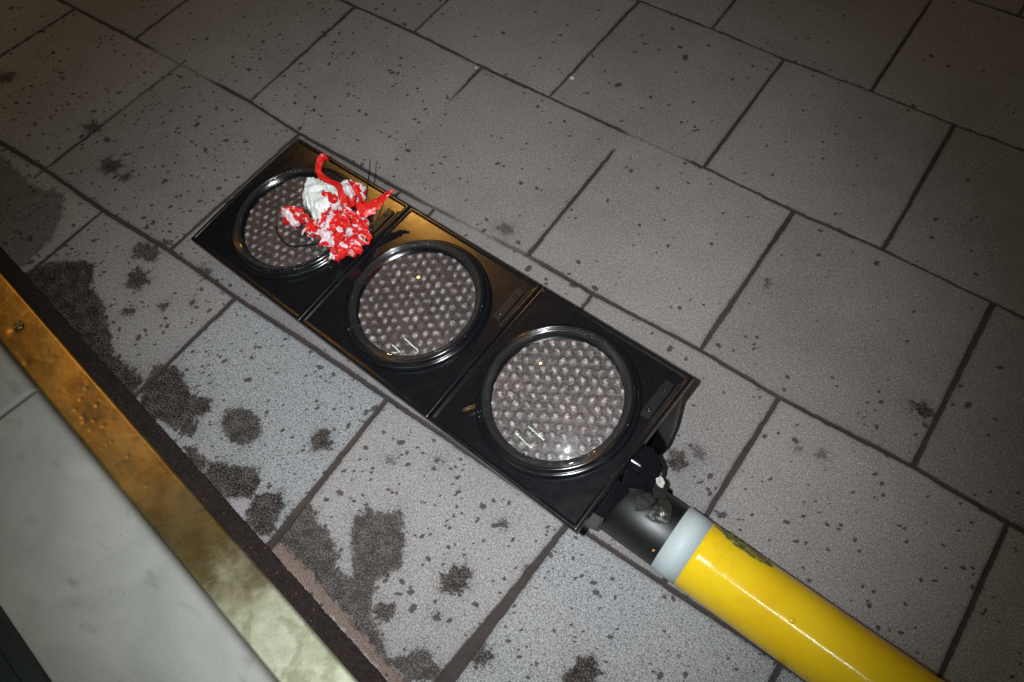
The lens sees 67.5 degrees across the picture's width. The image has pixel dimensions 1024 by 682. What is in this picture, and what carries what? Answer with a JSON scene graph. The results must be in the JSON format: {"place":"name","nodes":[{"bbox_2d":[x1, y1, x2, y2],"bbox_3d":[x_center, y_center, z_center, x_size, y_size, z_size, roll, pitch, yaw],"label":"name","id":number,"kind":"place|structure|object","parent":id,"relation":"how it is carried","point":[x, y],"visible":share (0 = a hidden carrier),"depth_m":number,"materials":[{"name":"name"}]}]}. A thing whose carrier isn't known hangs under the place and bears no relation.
{"place":"outdoors","nodes":[
{"label":"outdoors","id":0,"kind":"place"},
{"bbox_2d":[0,0,1023,681],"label":"pavement","id":1,"kind":"structure","parent":0,"point":[786,236],"depth_m":1.54,"materials":[{"name":"stone"}]},
{"bbox_2d":[0,271,357,681],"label":"shop doorstep","id":2,"kind":"object","parent":1,"relation":"on","point":[124,556],"visible":1,"depth_m":1.27,"materials":[{"name":"gold metal"}]},
{"bbox_2d":[0,606,51,681],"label":"shopfront plinth","id":3,"kind":"structure","parent":2,"relation":"on","point":[19,662],"depth_m":1.19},
{"bbox_2d":[0,247,387,681],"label":"mortar channel","id":4,"kind":"object","parent":1,"relation":"on","point":[339,643],"visible":0.84,"depth_m":1.35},
{"bbox_2d":[191,138,944,681],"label":"traffic light","id":5,"kind":"object","parent":1,"relation":"on","point":[569,420],"visible":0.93,"depth_m":1.27,"materials":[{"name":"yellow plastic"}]},
{"bbox_2d":[191,138,410,324],"bbox_3d":[-0.426,-0.241,1.510,0.341,0.059,0.311,33,73,25],"label":"lamp door","id":6,"kind":"structure","parent":5,"relation":"in","point":[242,236],"depth_m":1.51,"materials":[{"name":"black plastic"}]},
{"bbox_2d":[275,153,393,261],"bbox_3d":[-0.334,-0.258,1.462,0.213,0.061,0.229,31,67,18],"label":"torn tape bundle","id":7,"kind":"object","parent":5,"relation":"on","point":[337,226],"visible":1,"depth_m":1.44,"materials":[{"name":"red plastic"}]},
{"bbox_2d":[300,207,542,421],"bbox_3d":[-0.171,-0.073,1.370,0.328,0.059,0.311,33,73,25],"label":"lamp door","id":8,"kind":"structure","parent":5,"relation":"in","point":[415,313],"depth_m":1.37,"materials":[{"name":"black plastic"}]},
{"bbox_2d":[462,404,475,410],"bbox_3d":[-0.068,0.110,1.256,0.032,0.008,0.007,-19,62,-8],"label":"dead leaf","id":9,"kind":"object","parent":5,"relation":"on","point":[471,407],"visible":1,"depth_m":1.26,"materials":[{"name":"brown plant"}]},
{"bbox_2d":[428,287,693,533],"bbox_3d":[0.073,0.087,1.237,0.311,0.059,0.311,33,73,25],"label":"lamp door","id":10,"kind":"structure","parent":5,"relation":"in","point":[565,401],"depth_m":1.23,"materials":[{"name":"black plastic"}]}
]}

